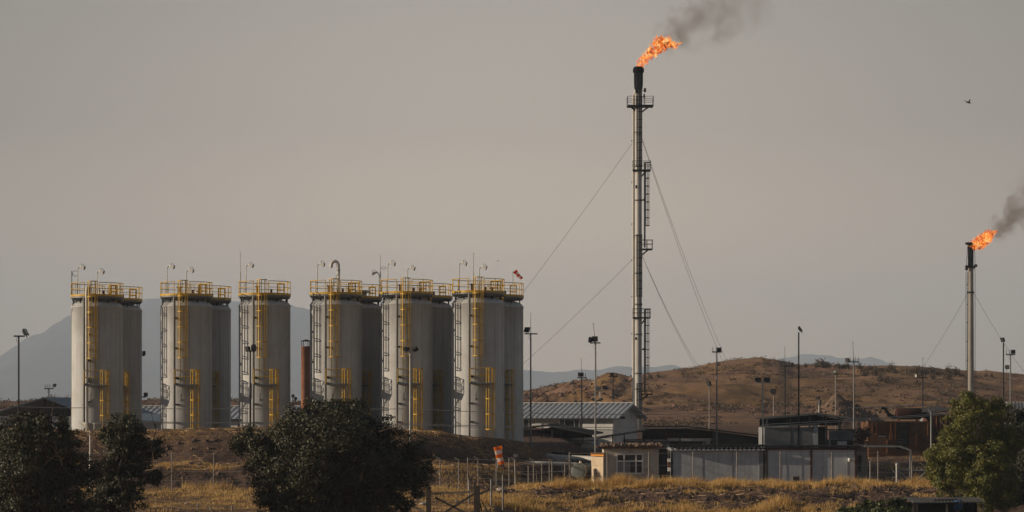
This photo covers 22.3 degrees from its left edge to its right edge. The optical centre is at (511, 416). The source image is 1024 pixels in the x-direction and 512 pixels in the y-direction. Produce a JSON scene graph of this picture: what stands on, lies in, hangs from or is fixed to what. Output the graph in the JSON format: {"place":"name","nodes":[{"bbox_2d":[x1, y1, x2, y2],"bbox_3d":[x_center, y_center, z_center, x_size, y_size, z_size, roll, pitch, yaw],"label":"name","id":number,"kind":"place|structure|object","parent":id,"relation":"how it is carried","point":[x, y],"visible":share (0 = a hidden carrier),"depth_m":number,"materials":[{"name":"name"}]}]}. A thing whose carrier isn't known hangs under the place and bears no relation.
{"place":"outdoors","nodes":[
{"label":"outdoors","id":0,"kind":"place"},
{"bbox_2d":[20,406,512,412],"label":"pipe","id":1,"kind":"object","parent":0,"point":[254,408],"visible":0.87,"depth_m":185.47,"materials":[{"name":"grey metal"}]},
{"bbox_2d":[90,421,495,425],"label":"pipe","id":2,"kind":"object","parent":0,"point":[276,422],"visible":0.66,"depth_m":176.77,"materials":[{"name":"grey metal"}]},
{"bbox_2d":[94,422,516,427],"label":"pipe","id":3,"kind":"object","parent":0,"point":[272,423],"visible":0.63,"depth_m":176.85,"materials":[{"name":"grey metal"}]},
{"bbox_2d":[0,298,682,401],"bbox_3d":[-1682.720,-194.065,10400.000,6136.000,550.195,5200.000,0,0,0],"label":"mountains","id":4,"kind":"structure","parent":0,"point":[45,357],"depth_m":9324.08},
{"bbox_2d":[0,357,1023,511],"bbox_3d":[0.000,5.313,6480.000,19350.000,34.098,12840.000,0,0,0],"label":"ground","id":5,"kind":"structure","parent":0,"point":[744,391],"depth_m":210.82,"materials":[{"name":"brown soil"}]},
{"bbox_2d":[14,329,28,450],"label":"light pole","id":6,"kind":"object","parent":5,"relation":"on","point":[25,332],"visible":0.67,"depth_m":180.94,"materials":[{"name":"metal"}]},
{"bbox_2d":[0,397,116,511],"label":"oak tree","id":7,"kind":"object","parent":5,"relation":"on","point":[48,489],"visible":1,"depth_m":110.26,"materials":[{"name":"green plant"}]},
{"bbox_2d":[0,397,154,429],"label":"open shed","id":8,"kind":"structure","parent":5,"relation":"on","point":[63,404],"depth_m":247.33,"materials":[{"name":"metal"}]},
{"bbox_2d":[82,422,101,488],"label":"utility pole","id":9,"kind":"object","parent":5,"relation":"on","point":[91,425],"visible":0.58,"depth_m":165.93,"materials":[{"name":"grey metal"}]},
{"bbox_2d":[71,281,122,430],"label":"storage tank","id":10,"kind":"object","parent":5,"relation":"on","point":[97,350],"visible":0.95,"depth_m":200.29,"materials":[{"name":"metal"}]},
{"bbox_2d":[92,285,141,425],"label":"storage tank","id":11,"kind":"object","parent":5,"relation":"on","point":[132,355],"visible":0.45,"depth_m":205.95,"materials":[{"name":"grey metal"}]},
{"bbox_2d":[79,412,185,511],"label":"oak tree","id":12,"kind":"object","parent":5,"relation":"on","point":[116,493],"visible":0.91,"depth_m":113.65,"materials":[{"name":"green plant"}]},
{"bbox_2d":[0,394,300,408],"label":"scrub","id":13,"kind":"object","parent":5,"relation":"on","point":[30,399],"visible":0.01,"depth_m":490.76,"materials":[{"name":"plant"}]},
{"bbox_2d":[142,413,159,429],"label":"shed","id":14,"kind":"structure","parent":5,"relation":"on","point":[147,421],"depth_m":244.40,"materials":[{"name":"grey metal"}]},
{"bbox_2d":[160,280,212,429],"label":"storage tank","id":15,"kind":"object","parent":5,"relation":"on","point":[185,357],"visible":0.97,"depth_m":199.48,"materials":[{"name":"grey metal"}]},
{"bbox_2d":[84,452,297,488],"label":"wire fence","id":16,"kind":"object","parent":5,"relation":"on","point":[193,471],"visible":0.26,"depth_m":170.47,"materials":[{"name":"metal"}]},
{"bbox_2d":[164,503,232,510],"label":"post fence","id":17,"kind":"object","parent":5,"relation":"on","point":[231,506],"visible":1,"depth_m":127.96,"materials":[{"name":"metal"}]},
{"bbox_2d":[181,284,230,427],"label":"storage tank","id":18,"kind":"object","parent":5,"relation":"on","point":[221,362],"visible":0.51,"depth_m":205.10,"materials":[{"name":"grey metal"}]},
{"bbox_2d":[142,405,302,426],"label":"long house","id":19,"kind":"structure","parent":5,"relation":"on","point":[234,414],"depth_m":265.23,"materials":[{"name":"metal"}]},
{"bbox_2d":[245,344,255,427],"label":"light pole","id":20,"kind":"object","parent":5,"relation":"on","point":[251,349],"visible":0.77,"depth_m":188.95,"materials":[{"name":"metal"}]},
{"bbox_2d":[238,279,290,427],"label":"storage tank","id":21,"kind":"object","parent":5,"relation":"on","point":[264,322],"visible":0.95,"depth_m":198.75,"materials":[{"name":"grey metal"}]},
{"bbox_2d":[301,339,309,408],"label":"chimney stack","id":22,"kind":"object","parent":5,"relation":"on","point":[305,371],"visible":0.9,"depth_m":284.56,"materials":[{"name":"metal"}]},
{"bbox_2d":[212,384,436,511],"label":"oak tree","id":23,"kind":"object","parent":5,"relation":"on","point":[328,482],"visible":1,"depth_m":111.17,"materials":[{"name":"green plant"}]},
{"bbox_2d":[310,260,361,427],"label":"storage tank","id":24,"kind":"object","parent":5,"relation":"on","point":[335,339],"visible":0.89,"depth_m":198.09,"materials":[{"name":"grey metal"}]},
{"bbox_2d":[332,283,381,422],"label":"storage tank","id":25,"kind":"object","parent":5,"relation":"on","point":[371,352],"visible":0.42,"depth_m":203.62,"materials":[{"name":"grey metal"}]},
{"bbox_2d":[380,277,432,430],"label":"storage tank","id":26,"kind":"object","parent":5,"relation":"on","point":[406,318],"visible":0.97,"depth_m":197.19,"materials":[{"name":"grey metal"}]},
{"bbox_2d":[403,346,418,440],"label":"light pole","id":27,"kind":"object","parent":5,"relation":"on","point":[414,349],"visible":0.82,"depth_m":187.94,"materials":[{"name":"metal"}]},
{"bbox_2d":[404,282,452,433],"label":"storage tank","id":28,"kind":"object","parent":5,"relation":"on","point":[442,354],"visible":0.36,"depth_m":202.67,"materials":[{"name":"grey metal"}]},
{"bbox_2d":[409,481,490,511],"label":"wooden gate","id":29,"kind":"structure","parent":5,"relation":"on","point":[476,494],"depth_m":120.97,"materials":[{"name":"brown wood"}]},
{"bbox_2d":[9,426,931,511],"bbox_3d":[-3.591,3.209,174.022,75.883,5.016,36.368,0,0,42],"label":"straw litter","id":30,"kind":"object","parent":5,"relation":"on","point":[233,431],"visible":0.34,"depth_m":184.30,"materials":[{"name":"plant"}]},
{"bbox_2d":[452,277,504,437],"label":"storage tank","id":31,"kind":"object","parent":5,"relation":"on","point":[478,350],"visible":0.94,"depth_m":196.26,"materials":[{"name":"grey metal"}]},
{"bbox_2d":[459,260,466,290],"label":"gooseneck floodlight","id":32,"kind":"object","parent":31,"relation":"on","point":[464,263],"visible":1,"depth_m":196.78,"materials":[{"name":"grey metal"}]},
{"bbox_2d":[1,427,958,511],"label":"dry grass","id":33,"kind":"structure","parent":5,"relation":"on","point":[622,481],"depth_m":160.55,"materials":[{"name":"brown plant"}]},
{"bbox_2d":[468,475,503,510],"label":"short post fence","id":34,"kind":"object","parent":5,"relation":"on","point":[469,484],"visible":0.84,"depth_m":140.96,"materials":[{"name":"metal"}]},
{"bbox_2d":[449,469,537,483],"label":"short bent fence","id":35,"kind":"object","parent":5,"relation":"on","point":[494,476],"visible":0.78,"depth_m":176.95,"materials":[{"name":"metal"}]},
{"bbox_2d":[421,456,570,488],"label":"bent arm fence","id":36,"kind":"object","parent":5,"relation":"on","point":[476,458],"visible":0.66,"depth_m":171.96,"materials":[{"name":"metal"}]},
{"bbox_2d":[472,281,523,441],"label":"storage tank","id":37,"kind":"object","parent":5,"relation":"on","point":[513,356],"visible":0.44,"depth_m":201.75,"materials":[{"name":"grey metal"}]},
{"bbox_2d":[512,270,522,293],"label":"windsock","id":38,"kind":"object","parent":37,"relation":"on","point":[516,273],"visible":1,"depth_m":202.02,"materials":[{"name":"fabric"}]},
{"bbox_2d":[494,445,504,467],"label":"windsock","id":39,"kind":"object","parent":5,"relation":"on","point":[498,452],"visible":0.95,"depth_m":183.81,"materials":[{"name":"fabric"}]},
{"bbox_2d":[71,426,960,511],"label":"weeds","id":40,"kind":"object","parent":5,"relation":"on","point":[177,494],"visible":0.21,"depth_m":159.40,"materials":[{"name":"brown plant"}]},
{"bbox_2d":[514,454,517,485],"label":"fence lamp","id":41,"kind":"object","parent":5,"relation":"on","point":[515,455],"visible":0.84,"depth_m":170.95,"materials":[{"name":"metal"}]},
{"bbox_2d":[524,314,537,445],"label":"light pole","id":42,"kind":"object","parent":5,"relation":"on","point":[527,329],"visible":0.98,"depth_m":199.94,"materials":[{"name":"grey metal"}]},
{"bbox_2d":[103,436,961,511],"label":"clods","id":43,"kind":"object","parent":5,"relation":"on","point":[666,496],"visible":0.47,"depth_m":158.99,"materials":[{"name":"brown soil"}]},
{"bbox_2d":[526,461,575,472],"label":"white pipeline","id":44,"kind":"object","parent":5,"relation":"on","point":[561,464],"visible":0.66,"depth_m":190.05,"materials":[{"name":"paint"}]},
{"bbox_2d":[523,423,602,443],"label":"canopy","id":45,"kind":"object","parent":5,"relation":"on","point":[563,430],"visible":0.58,"depth_m":229.99,"materials":[{"name":"metal"}]},
{"bbox_2d":[544,458,585,462],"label":"grey pipeline","id":46,"kind":"object","parent":5,"relation":"on","point":[560,459],"visible":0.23,"depth_m":195.16,"materials":[{"name":"metal"}]},
{"bbox_2d":[546,454,590,462],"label":"white pipeline","id":47,"kind":"object","parent":5,"relation":"on","point":[587,459],"visible":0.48,"depth_m":196.03,"materials":[{"name":"paint"}]},
{"bbox_2d":[552,452,590,455],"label":"dark pipeline","id":48,"kind":"object","parent":5,"relation":"on","point":[563,453],"visible":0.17,"depth_m":202.58,"materials":[{"name":"metal"}]},
{"bbox_2d":[571,461,590,481],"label":"horizontal tank","id":49,"kind":"object","parent":5,"relation":"on","point":[582,472],"visible":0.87,"depth_m":186.04,"materials":[{"name":"metal"}]},
{"bbox_2d":[577,359,585,439],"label":"light pole","id":50,"kind":"object","parent":5,"relation":"on","point":[581,374],"visible":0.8,"depth_m":244.95,"materials":[{"name":"metal"}]},
{"bbox_2d":[570,440,597,451],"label":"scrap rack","id":51,"kind":"object","parent":5,"relation":"on","point":[586,447],"visible":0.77,"depth_m":213.88,"materials":[{"name":"metal"}]},
{"bbox_2d":[523,402,647,444],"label":"long house","id":52,"kind":"structure","parent":5,"relation":"on","point":[552,411],"depth_m":254.60,"materials":[{"name":"metal"}]},
{"bbox_2d":[523,419,528,427],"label":"window","id":53,"kind":"structure","parent":52,"relation":"in","point":[525,421],"depth_m":255.71,"materials":[{"name":"grey glass"}]},
{"bbox_2d":[559,420,579,426],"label":"window","id":54,"kind":"structure","parent":52,"relation":"in","point":[576,423],"depth_m":253.75,"materials":[{"name":"grey glass"}]},
{"bbox_2d":[588,324,600,451],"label":"light pole","id":55,"kind":"object","parent":5,"relation":"on","point":[593,339],"visible":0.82,"depth_m":194.94,"materials":[{"name":"grey metal"}]},
{"bbox_2d":[590,452,603,480],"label":"cream booth","id":56,"kind":"object","parent":5,"relation":"on","point":[597,458],"visible":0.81,"depth_m":184.43,"materials":[{"name":"metal"}]},
{"bbox_2d":[596,386,607,401],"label":"light pole","id":57,"kind":"object","parent":5,"relation":"on","point":[598,388],"visible":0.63,"depth_m":299.94,"materials":[{"name":"metal"}]},
{"bbox_2d":[529,372,676,420],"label":"hill stones","id":58,"kind":"object","parent":5,"relation":"on","point":[589,394],"visible":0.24,"depth_m":411.21,"materials":[{"name":"brown stone"}]},
{"bbox_2d":[590,429,615,439],"bbox_3d":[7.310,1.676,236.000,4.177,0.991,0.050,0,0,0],"label":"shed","id":59,"kind":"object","parent":5,"relation":"on","point":[611,431],"visible":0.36,"depth_m":235.99,"materials":[{"name":"white paint"}]},
{"bbox_2d":[532,413,713,414],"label":"overhead wire","id":60,"kind":"object","parent":5,"relation":"on","point":[620,414],"visible":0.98,"depth_m":199.78,"materials":[{"name":"metal"}]},
{"bbox_2d":[531,425,716,427],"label":"overhead wire","id":61,"kind":"object","parent":5,"relation":"on","point":[621,427],"visible":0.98,"depth_m":197.97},
{"bbox_2d":[522,66,737,428],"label":"flare stack","id":62,"kind":"object","parent":5,"relation":"on","point":[636,106],"visible":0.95,"depth_m":299.69,"materials":[{"name":"paint"}]},
{"bbox_2d":[637,36,681,65],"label":"flame","id":63,"kind":"object","parent":62,"relation":"on","point":[662,44],"visible":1,"depth_m":299.90,"materials":[{"name":"orange"}]},
{"bbox_2d":[596,446,666,482],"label":"gate house","id":64,"kind":"structure","parent":5,"relation":"on","point":[632,461],"depth_m":184.00,"materials":[{"name":"paint"}]},
{"bbox_2d":[616,454,643,474],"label":"window","id":65,"kind":"structure","parent":64,"relation":"in","point":[625,463],"depth_m":183.98,"materials":[{"name":"white glass"}]},
{"bbox_2d":[599,442,662,448],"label":"roof","id":66,"kind":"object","parent":64,"relation":"on","point":[630,444],"visible":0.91,"depth_m":184.01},
{"bbox_2d":[668,458,670,477],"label":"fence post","id":67,"kind":"object","parent":5,"relation":"on","point":[669,464],"visible":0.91,"depth_m":194.50,"materials":[{"name":"metal"}]},
{"bbox_2d":[467,451,878,490],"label":"plain post fence","id":68,"kind":"object","parent":5,"relation":"on","point":[780,475],"visible":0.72,"depth_m":168.47,"materials":[{"name":"metal"}]},
{"bbox_2d":[597,426,758,447],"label":"workshop","id":69,"kind":"structure","parent":5,"relation":"on","point":[664,437],"depth_m":220.83,"materials":[{"name":"grey metal"}]},
{"bbox_2d":[671,442,701,443],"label":"window","id":70,"kind":"structure","parent":69,"relation":"in","point":[671,442],"depth_m":220.84,"materials":[{"name":"black glass"}]},
{"bbox_2d":[706,381,711,430],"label":"light pole","id":71,"kind":"object","parent":5,"relation":"on","point":[708,383],"visible":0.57,"depth_m":235.94,"materials":[{"name":"metal"}]},
{"bbox_2d":[667,444,764,481],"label":"portable cabin","id":72,"kind":"object","parent":5,"relation":"on","point":[710,462],"visible":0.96,"depth_m":194.00,"materials":[{"name":"grey metal"}]},
{"bbox_2d":[712,347,721,447],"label":"light pole","id":73,"kind":"object","parent":5,"relation":"on","point":[718,350],"visible":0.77,"depth_m":207.95,"materials":[{"name":"grey metal"}]},
{"bbox_2d":[755,377,769,447],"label":"light pole","id":74,"kind":"object","parent":5,"relation":"on","point":[758,379],"visible":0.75,"depth_m":203.95,"materials":[{"name":"metal"}]},
{"bbox_2d":[763,448,764,479],"bbox_3d":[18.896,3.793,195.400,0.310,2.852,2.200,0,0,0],"label":"fence post","id":75,"kind":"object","parent":5,"relation":"on","point":[763,464],"depth_m":194.30,"materials":[{"name":"metal"}]},
{"bbox_2d":[770,389,775,415],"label":"light pole","id":76,"kind":"object","parent":5,"relation":"on","point":[773,391],"visible":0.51,"depth_m":235.95,"materials":[{"name":"metal"}]},
{"bbox_2d":[523,356,1023,428],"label":"scrub","id":77,"kind":"object","parent":5,"relation":"on","point":[687,423],"visible":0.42,"depth_m":409.32,"materials":[{"name":"plant"}]},
{"bbox_2d":[781,347,793,414],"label":"light pole","id":78,"kind":"object","parent":5,"relation":"on","point":[790,364],"visible":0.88,"depth_m":239.96,"materials":[{"name":"metal"}]},
{"bbox_2d":[798,326,801,444],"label":"light pole","id":79,"kind":"object","parent":5,"relation":"on","point":[799,329],"visible":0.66,"depth_m":204.95,"materials":[{"name":"metal"}]},
{"bbox_2d":[756,413,852,447],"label":"block building","id":80,"kind":"structure","parent":5,"relation":"on","point":[810,434],"depth_m":212.00,"materials":[{"name":"grey metal"}]},
{"bbox_2d":[764,445,864,481],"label":"portable cabin","id":81,"kind":"object","parent":5,"relation":"on","point":[848,461],"visible":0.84,"depth_m":194.00,"materials":[{"name":"grey metal"}]},
{"bbox_2d":[832,370,839,430],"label":"light pole","id":82,"kind":"object","parent":5,"relation":"on","point":[834,372],"visible":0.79,"depth_m":254.95,"materials":[{"name":"metal"}]},
{"bbox_2d":[824,429,855,444],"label":"corrugated cabin","id":83,"kind":"object","parent":5,"relation":"on","point":[841,437],"visible":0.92,"depth_m":205.00,"materials":[{"name":"metal"}]},
{"bbox_2d":[800,394,883,440],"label":"gravel heap","id":84,"kind":"object","parent":5,"relation":"on","point":[842,406],"visible":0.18,"depth_m":270.22,"materials":[{"name":"gravel"}]},
{"bbox_2d":[845,342,858,439],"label":"light pole","id":85,"kind":"object","parent":5,"relation":"on","point":[848,360],"visible":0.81,"depth_m":221.96,"materials":[{"name":"grey metal"}]},
{"bbox_2d":[763,413,944,424],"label":"overhead wire","id":86,"kind":"object","parent":5,"relation":"on","point":[852,419],"visible":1,"depth_m":202.84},
{"bbox_2d":[763,414,948,426],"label":"overhead wire","id":87,"kind":"object","parent":5,"relation":"on","point":[855,420],"visible":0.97,"depth_m":202.97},
{"bbox_2d":[844,419,878,447],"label":"shrub","id":88,"kind":"object","parent":5,"relation":"on","point":[862,433],"visible":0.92,"depth_m":200.87,"materials":[{"name":"green plant"}]},
{"bbox_2d":[860,366,869,375],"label":"hill shrub","id":89,"kind":"object","parent":5,"relation":"on","point":[866,373],"visible":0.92,"depth_m":449.81,"materials":[{"name":"green plant"}]},
{"bbox_2d":[834,491,913,511],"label":"vine bush","id":90,"kind":"object","parent":5,"relation":"on","point":[899,504],"visible":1,"depth_m":135.84,"materials":[{"name":"green plant"}]},
{"bbox_2d":[855,444,911,479],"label":"pipe","id":91,"kind":"object","parent":5,"relation":"on","point":[866,446],"visible":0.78,"depth_m":192.09,"materials":[{"name":"grey metal"}]},
{"bbox_2d":[870,458,914,481],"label":"bent arm fence","id":92,"kind":"object","parent":5,"relation":"on","point":[913,460],"visible":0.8,"depth_m":185.96,"materials":[{"name":"metal"}]},
{"bbox_2d":[861,421,932,456],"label":"generator enclosure","id":93,"kind":"object","parent":5,"relation":"on","point":[914,436],"visible":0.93,"depth_m":226.00,"materials":[{"name":"metal"}]},
{"bbox_2d":[881,407,933,423],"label":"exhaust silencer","id":94,"kind":"object","parent":93,"relation":"on","point":[905,412],"visible":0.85,"depth_m":227.16,"materials":[{"name":"metal"}]},
{"bbox_2d":[892,463,925,481],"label":"tube gate","id":95,"kind":"structure","parent":5,"relation":"on","point":[899,470],"depth_m":187.96,"materials":[{"name":"grey metal"}]},
{"bbox_2d":[915,357,927,407],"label":"light pole","id":96,"kind":"object","parent":5,"relation":"on","point":[916,375],"visible":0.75,"depth_m":255.96,"materials":[{"name":"metal"}]},
{"bbox_2d":[927,408,932,448],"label":"forked post","id":97,"kind":"object","parent":5,"relation":"on","point":[930,411],"visible":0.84,"depth_m":220.95,"materials":[{"name":"grey metal"}]},
{"bbox_2d":[920,405,949,420],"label":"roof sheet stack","id":98,"kind":"object","parent":5,"relation":"on","point":[938,409],"visible":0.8,"depth_m":242.65,"materials":[{"name":"grey metal"}]},
{"bbox_2d":[923,414,967,453],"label":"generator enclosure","id":99,"kind":"object","parent":5,"relation":"on","point":[937,425],"visible":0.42,"depth_m":231.00,"materials":[{"name":"metal"}]},
{"bbox_2d":[907,497,985,511],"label":"lean to","id":100,"kind":"object","parent":5,"relation":"on","point":[932,504],"visible":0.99,"depth_m":139.60,"materials":[{"name":"metal"}]},
{"bbox_2d":[953,500,962,511],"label":"blue barrel","id":101,"kind":"object","parent":5,"relation":"on","point":[958,507],"visible":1,"depth_m":137.42,"materials":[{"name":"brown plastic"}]},
{"bbox_2d":[911,242,1021,393],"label":"flare stack","id":102,"kind":"object","parent":5,"relation":"on","point":[970,266],"visible":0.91,"depth_m":379.63,"materials":[{"name":"beige paint"}]},
{"bbox_2d":[971,229,994,249],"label":"flame","id":103,"kind":"object","parent":102,"relation":"on","point":[982,241],"visible":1,"depth_m":379.78,"materials":[{"name":"orange"}]},
{"bbox_2d":[920,390,1023,511],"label":"willow tree","id":104,"kind":"object","parent":5,"relation":"on","point":[1000,491],"visible":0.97,"depth_m":142.14,"materials":[{"name":"green plant"}]},
{"bbox_2d":[1000,338,1009,410],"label":"light pole","id":105,"kind":"object","parent":5,"relation":"on","point":[1003,340],"visible":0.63,"depth_m":229.94,"materials":[{"name":"metal"}]},
{"bbox_2d":[995,408,1023,506],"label":"dark tree","id":106,"kind":"object","parent":5,"relation":"on","point":[1018,420],"visible":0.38,"depth_m":151.33,"materials":[{"name":"green plant"}]},
{"bbox_2d":[1006,350,1014,423],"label":"light pole","id":107,"kind":"object","parent":5,"relation":"on","point":[1012,352],"visible":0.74,"depth_m":225.94,"materials":[{"name":"grey metal"}]},
{"bbox_2d":[1004,402,1023,423],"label":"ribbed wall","id":108,"kind":"structure","parent":5,"relation":"on","point":[1019,405],"depth_m":236.00,"materials":[{"name":"grey metal"}]},
{"bbox_2d":[0,0,1023,373],"label":"sky","id":109,"kind":"structure","parent":0,"point":[824,168],"materials":[{"name":"grey"}]},
{"bbox_2d":[779,354,897,365],"bbox_3d":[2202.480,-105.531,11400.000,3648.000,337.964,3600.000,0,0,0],"label":"mountains beyond","id":110,"kind":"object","parent":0,"point":[811,358],"visible":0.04,"depth_m":11285.48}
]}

